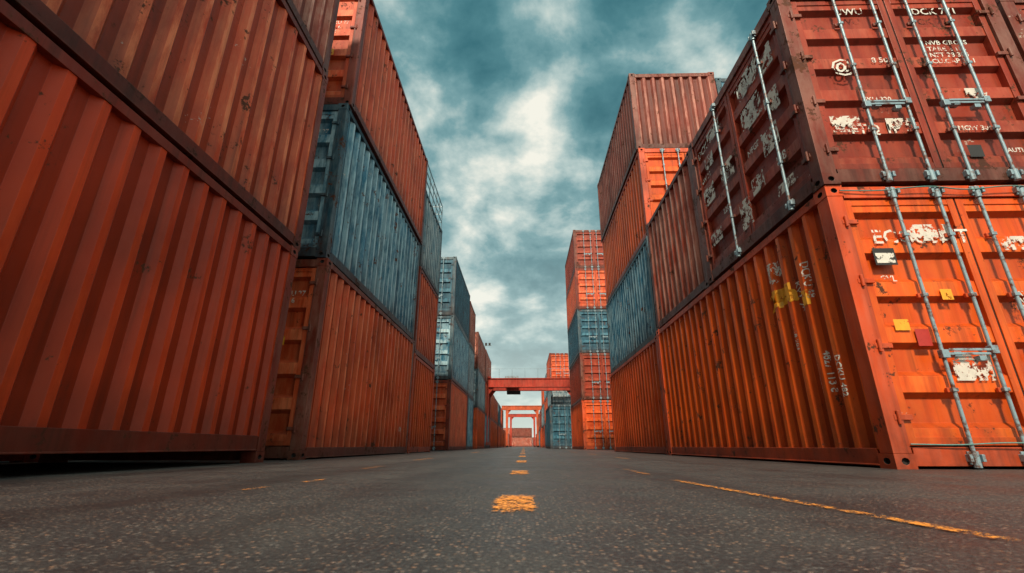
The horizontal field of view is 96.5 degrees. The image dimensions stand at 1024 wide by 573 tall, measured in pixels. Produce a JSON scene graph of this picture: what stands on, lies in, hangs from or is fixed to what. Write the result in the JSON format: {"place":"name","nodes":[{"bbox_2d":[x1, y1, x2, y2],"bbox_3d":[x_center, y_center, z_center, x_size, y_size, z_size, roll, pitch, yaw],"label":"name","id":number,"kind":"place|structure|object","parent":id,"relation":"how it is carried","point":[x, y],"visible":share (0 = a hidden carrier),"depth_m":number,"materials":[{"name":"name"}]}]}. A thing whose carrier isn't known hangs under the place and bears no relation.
{"place":"outdoors","nodes":[
{"label":"outdoors","id":0,"kind":"place"},
{"bbox_2d":[0,447,1023,572],"bbox_3d":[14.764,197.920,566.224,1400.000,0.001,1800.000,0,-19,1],"label":"asphalt ground","id":1,"kind":"structure","parent":0,"point":[603,511],"depth_m":1.22,"materials":[{"name":"grey asphalt"}]},
{"bbox_2d":[0,0,297,462],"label":"shipping container","id":2,"kind":"object","parent":1,"relation":"on","point":[147,270],"visible":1,"depth_m":3.42,"materials":[{"name":"metal"}]},
{"bbox_2d":[5,0,327,250],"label":"shipping container","id":3,"kind":"object","parent":2,"relation":"on","point":[228,96],"visible":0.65,"depth_m":4.60,"materials":[{"name":"metal"}]},
{"bbox_2d":[285,0,339,76],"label":"shipping container","id":4,"kind":"object","parent":3,"relation":"on","point":[316,20],"visible":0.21,"depth_m":6.84,"materials":[{"name":"red metal"}]},
{"bbox_2d":[264,258,414,459],"bbox_3d":[-3.969,1.904,9.320,2.452,2.900,5.956,0,-19,1],"label":"shipping container","id":5,"kind":"object","parent":1,"relation":"on","point":[343,385],"visible":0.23,"depth_m":7.38,"materials":[{"name":"orange metal"}]},
{"bbox_2d":[297,103,420,339],"bbox_3d":[-4.000,-0.845,10.259,2.452,2.900,5.956,0,-19,1],"label":"shipping container","id":6,"kind":"object","parent":5,"relation":"on","point":[357,231],"visible":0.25,"depth_m":8.53,"materials":[{"name":"blue metal"}]},
{"bbox_2d":[324,0,427,244],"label":"shipping container","id":7,"kind":"object","parent":6,"relation":"on","point":[364,82],"visible":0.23,"depth_m":9.63,"materials":[{"name":"orange metal"}]},
{"bbox_2d":[407,353,434,452],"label":"shipping container","id":8,"kind":"object","parent":1,"relation":"on","point":[420,414],"visible":0.22,"depth_m":13.44,"materials":[{"name":"orange metal"}]},
{"bbox_2d":[414,266,438,369],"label":"shipping container","id":9,"kind":"object","parent":8,"relation":"on","point":[425,326],"visible":0.12,"depth_m":14.29,"materials":[{"name":"orange metal"}]},
{"bbox_2d":[419,190,442,296],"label":"shipping container","id":10,"kind":"object","parent":9,"relation":"on","point":[430,256],"visible":0.15,"depth_m":15.23,"materials":[{"name":"blue metal"}]},
{"bbox_2d":[426,164,442,228],"bbox_3d":[-3.854,-3.038,15.995,2.356,1.014,2.876,0,-19,1],"label":"guard railing","id":11,"kind":"object","parent":10,"relation":"on","point":[439,206],"visible":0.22,"depth_m":16.03,"materials":[{"name":"metal"}]},
{"bbox_2d":[430,379,467,450],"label":"shipping container","id":12,"kind":"object","parent":1,"relation":"on","point":[449,418],"visible":0.38,"depth_m":19.73,"materials":[{"name":"orange metal"}]},
{"bbox_2d":[434,315,469,393],"bbox_3d":[-3.770,3.683,23.220,2.452,2.900,6.116,-1,-19,1],"label":"shipping container","id":13,"kind":"object","parent":12,"relation":"on","point":[452,354],"visible":0.44,"depth_m":20.76,"materials":[{"name":"blue metal"}]},
{"bbox_2d":[438,256,469,341],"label":"shipping container","id":14,"kind":"object","parent":13,"relation":"on","point":[454,297],"visible":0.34,"depth_m":21.71,"materials":[{"name":"blue metal"}]},
{"bbox_2d":[466,395,473,449],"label":"shipping container","id":15,"kind":"object","parent":1,"relation":"on","point":[469,435],"visible":0.16,"depth_m":26.45,"materials":[{"name":"blue metal"}]},
{"bbox_2d":[468,346,474,399],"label":"shipping container","id":16,"kind":"object","parent":15,"relation":"on","point":[471,374],"visible":0.13,"depth_m":27.74,"materials":[{"name":"blue metal"}]},
{"bbox_2d":[469,301,475,352],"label":"shipping container","id":17,"kind":"object","parent":16,"relation":"on","point":[472,321],"visible":0.16,"depth_m":28.40,"materials":[{"name":"metal"}]},
{"bbox_2d":[473,408,484,448],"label":"shipping container","id":18,"kind":"object","parent":1,"relation":"on","point":[478,427],"visible":0.3,"depth_m":31.27,"materials":[{"name":"orange metal"}]},
{"bbox_2d":[474,369,484,413],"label":"shipping container","id":19,"kind":"object","parent":18,"relation":"on","point":[479,391],"visible":0.35,"depth_m":32.28,"materials":[{"name":"blue metal"}]},
{"bbox_2d":[474,332,485,378],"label":"shipping container","id":20,"kind":"object","parent":19,"relation":"on","point":[480,352],"visible":0.27,"depth_m":33.03,"materials":[{"name":"orange metal"}]},
{"bbox_2d":[484,415,488,447],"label":"shipping container","id":21,"kind":"object","parent":1,"relation":"on","point":[486,446],"visible":0.13,"depth_m":37.24,"materials":[{"name":"metal"}]},
{"bbox_2d":[485,381,488,416],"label":"shipping container","id":22,"kind":"object","parent":21,"relation":"on","point":[486,400],"visible":0.05,"depth_m":38.29,"materials":[{"name":"metal"}]},
{"bbox_2d":[485,350,490,383],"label":"shipping container","id":23,"kind":"object","parent":22,"relation":"on","point":[487,366],"visible":0.18,"depth_m":39.55,"materials":[{"name":"metal"}]},
{"bbox_2d":[490,419,493,447],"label":"shipping container","id":24,"kind":"object","parent":1,"relation":"on","point":[492,433],"visible":0.21,"depth_m":45.17,"materials":[{"name":"orange metal"}]},
{"bbox_2d":[490,395,494,420],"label":"shipping container","id":25,"kind":"object","parent":24,"relation":"on","point":[492,407],"visible":0.09,"depth_m":45.74,"materials":[{"name":"red metal"}]},
{"bbox_2d":[494,422,496,447],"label":"shipping container","id":26,"kind":"object","parent":1,"relation":"on","point":[495,435],"visible":0.16,"depth_m":50.78,"materials":[{"name":"orange metal"}]},
{"bbox_2d":[494,399,497,424],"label":"shipping container","id":27,"kind":"object","parent":26,"relation":"on","point":[496,413],"visible":0.14,"depth_m":52.63,"materials":[{"name":"metal"}]},
{"bbox_2d":[497,425,500,447],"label":"shipping container","id":28,"kind":"object","parent":1,"relation":"on","point":[498,436],"visible":0.28,"depth_m":56.20,"materials":[{"name":"orange metal"}]},
{"bbox_2d":[498,403,500,426],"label":"shipping container","id":29,"kind":"object","parent":28,"relation":"on","point":[499,415],"visible":0.16,"depth_m":58.50,"materials":[{"name":"metal"}]},
{"bbox_2d":[501,428,502,446],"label":"shipping container","id":30,"kind":"object","parent":1,"relation":"on","point":[501,437],"visible":0.16,"depth_m":63.80,"materials":[{"name":"orange metal"}]},
{"bbox_2d":[501,408,503,428],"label":"shipping container","id":31,"kind":"object","parent":30,"relation":"on","point":[502,411],"visible":0.16,"depth_m":65.11,"materials":[{"name":"metal"}]},
{"bbox_2d":[503,430,504,446],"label":"shipping container","id":32,"kind":"object","parent":1,"relation":"on","point":[503,438],"visible":0.2,"depth_m":71.74,"materials":[{"name":"orange metal"}]},
{"bbox_2d":[491,449,537,511],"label":"road centre marking","id":33,"kind":"object","parent":1,"relation":"on","point":[515,497],"visible":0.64,"depth_m":1.47,"materials":[{"name":"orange paint"}]},
{"bbox_2d":[502,405,541,446],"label":"gantry crane","id":34,"kind":"object","parent":1,"relation":"on","point":[535,408],"visible":0.84,"depth_m":78.21,"materials":[{"name":"orange paint"}]},
{"bbox_2d":[512,437,531,446],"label":"shipping container","id":35,"kind":"object","parent":1,"relation":"on","point":[521,441],"visible":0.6,"depth_m":132.13,"materials":[{"name":"orange metal"}]},
{"bbox_2d":[512,428,531,436],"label":"shipping container","id":36,"kind":"object","parent":35,"relation":"on","point":[521,432],"visible":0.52,"depth_m":133.01,"materials":[{"name":"red metal"}]},
{"bbox_2d":[508,414,535,446],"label":"gantry crane","id":37,"kind":"object","parent":1,"relation":"on","point":[512,416],"visible":0.92,"depth_m":103.69,"materials":[{"name":"red paint"}]},
{"bbox_2d":[486,368,570,447],"bbox_3d":[1.716,10.694,39.980,9.700,6.520,4.400,0,-19,1],"label":"gantry crane","id":38,"kind":"object","parent":1,"relation":"on","point":[513,385],"visible":0.51,"depth_m":39.34,"materials":[{"name":"red paint"}]},
{"bbox_2d":[540,428,542,446],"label":"shipping container","id":39,"kind":"object","parent":1,"relation":"on","point":[541,444],"visible":0.2,"depth_m":64.82,"materials":[{"name":"orange metal"}]},
{"bbox_2d":[539,410,541,428],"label":"shipping container","id":40,"kind":"object","parent":39,"relation":"on","point":[540,414],"visible":0.19,"depth_m":67.36,"materials":[{"name":"metal"}]},
{"bbox_2d":[542,426,544,447],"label":"shipping container","id":41,"kind":"object","parent":1,"relation":"on","point":[543,434],"visible":0.2,"depth_m":59.14,"materials":[{"name":"orange metal"}]},
{"bbox_2d":[541,404,544,426],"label":"shipping container","id":42,"kind":"object","parent":41,"relation":"on","point":[543,416],"visible":0.18,"depth_m":58.16,"materials":[{"name":"metal"}]},
{"bbox_2d":[541,391,543,405],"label":"shipping container","id":43,"kind":"object","parent":42,"relation":"on","point":[542,396],"visible":0.13,"depth_m":60.87,"materials":[{"name":"orange metal"}]},
{"bbox_2d":[546,404,571,448],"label":"shipping container","id":44,"kind":"object","parent":1,"relation":"on","point":[558,428],"visible":0.59,"depth_m":31.15,"materials":[{"name":"blue metal"}]},
{"bbox_2d":[571,400,613,449],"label":"shipping container","id":45,"kind":"object","parent":1,"relation":"on","point":[591,424],"visible":0.6,"depth_m":25.00,"materials":[{"name":"orange metal"}]},
{"bbox_2d":[569,353,610,407],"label":"shipping container","id":46,"kind":"object","parent":45,"relation":"on","point":[589,376],"visible":0.66,"depth_m":25.82,"materials":[{"name":"metal"}]},
{"bbox_2d":[568,309,608,368],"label":"shipping container","id":47,"kind":"object","parent":46,"relation":"on","point":[588,331],"visible":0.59,"depth_m":26.72,"materials":[{"name":"blue metal"}]},
{"bbox_2d":[566,268,606,332],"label":"shipping container","id":48,"kind":"object","parent":47,"relation":"on","point":[587,288],"visible":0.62,"depth_m":27.58,"materials":[{"name":"orange metal"}]},
{"bbox_2d":[565,230,603,297],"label":"shipping container","id":49,"kind":"object","parent":48,"relation":"on","point":[585,250],"visible":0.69,"depth_m":28.43,"materials":[{"name":"orange metal"}]},
{"bbox_2d":[609,336,668,454],"bbox_3d":[4.641,3.361,13.037,2.452,2.600,6.256,0,-19,1],"label":"shipping container","id":50,"kind":"object","parent":1,"relation":"on","point":[638,411],"visible":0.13,"depth_m":12.21,"materials":[{"name":"orange metal"}]},
{"bbox_2d":[606,236,656,373],"bbox_3d":[4.704,0.927,13.970,2.452,2.600,6.116,0,-19,1],"label":"shipping container","id":51,"kind":"object","parent":50,"relation":"on","point":[631,319],"visible":0.1,"depth_m":13.22,"materials":[{"name":"blue metal"}]},
{"bbox_2d":[602,148,687,303],"bbox_3d":[4.722,-1.548,14.781,2.452,2.600,6.116,0,-19,1],"label":"shipping container","id":52,"kind":"object","parent":51,"relation":"on","point":[652,173],"visible":0.32,"depth_m":12.82,"materials":[{"name":"orange metal"}]},
{"bbox_2d":[597,72,717,242],"bbox_3d":[4.694,-3.983,15.710,2.452,2.600,6.068,0,-19,1],"label":"shipping container","id":53,"kind":"object","parent":52,"relation":"on","point":[668,110],"visible":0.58,"depth_m":13.11,"materials":[{"name":"metal"}]},
{"bbox_2d":[593,454,1014,540],"bbox_3d":[1.539,2.942,7.907,0.626,0.001,15.062,-2,-19,4],"label":"road edge marking","id":54,"kind":"object","parent":1,"relation":"on","point":[901,520],"visible":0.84,"depth_m":1.13,"materials":[{"name":"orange paint"}]},
{"bbox_2d":[656,185,1023,468],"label":"shipping container","id":55,"kind":"object","parent":1,"relation":"on","point":[882,327],"visible":1,"depth_m":4.37,"materials":[{"name":"orange metal"}]},
{"bbox_2d":[646,151,710,329],"bbox_3d":[4.428,-0.755,9.150,2.452,2.600,3.096,0,-19,1],"label":"shipping container","id":56,"kind":"object","parent":55,"relation":"on","point":[679,275],"visible":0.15,"depth_m":8.95,"materials":[{"name":"metal"}]},
{"bbox_2d":[688,0,1023,284],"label":"shipping container","id":57,"kind":"object","parent":55,"relation":"on","point":[813,97],"visible":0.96,"depth_m":5.03,"materials":[{"name":"metal"}]},
{"bbox_2d":[373,0,767,436],"label":"sky","id":58,"kind":"structure","parent":0,"point":[514,105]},
{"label":"shipping container","id":59,"kind":"object","parent":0,"visible":0},
{"bbox_2d":[544,398,547,423],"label":"shipping container","id":60,"kind":"object","parent":59,"relation":"on","point":[546,404],"visible":0.16,"depth_m":52.80,"materials":[{"name":"orange metal"}]},
{"bbox_2d":[544,373,546,401],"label":"shipping container","id":61,"kind":"object","parent":60,"relation":"on","point":[545,394],"visible":0.12,"depth_m":52.50,"materials":[{"name":"metal"}]},
{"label":"shipping container","id":62,"kind":"object","parent":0,"visible":0},
{"bbox_2d":[715,78,726,94],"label":"shipping container","id":63,"kind":"object","parent":62,"relation":"on","point":[719,82],"visible":0.04,"depth_m":13.40,"materials":[{"name":"blue metal"}]},
{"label":"shipping container","id":64,"kind":"object","parent":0,"visible":0},
{"bbox_2d":[995,0,1023,61],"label":"shipping container","id":65,"kind":"object","parent":64,"relation":"on","point":[1012,12],"visible":0.15,"depth_m":5.26,"materials":[{"name":"red metal"}]},
{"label":"shipping container","id":66,"kind":"object","parent":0,"visible":0},
{"bbox_2d":[547,391,570,405],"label":"shipping container","id":67,"kind":"object","parent":66,"relation":"on","point":[559,397],"visible":0.21,"depth_m":42.90,"materials":[{"name":"metal"}]},
{"bbox_2d":[546,353,569,377],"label":"shipping container","id":68,"kind":"object","parent":67,"relation":"on","point":[555,362],"visible":0.46,"depth_m":44.00,"materials":[{"name":"orange metal"}]}
]}

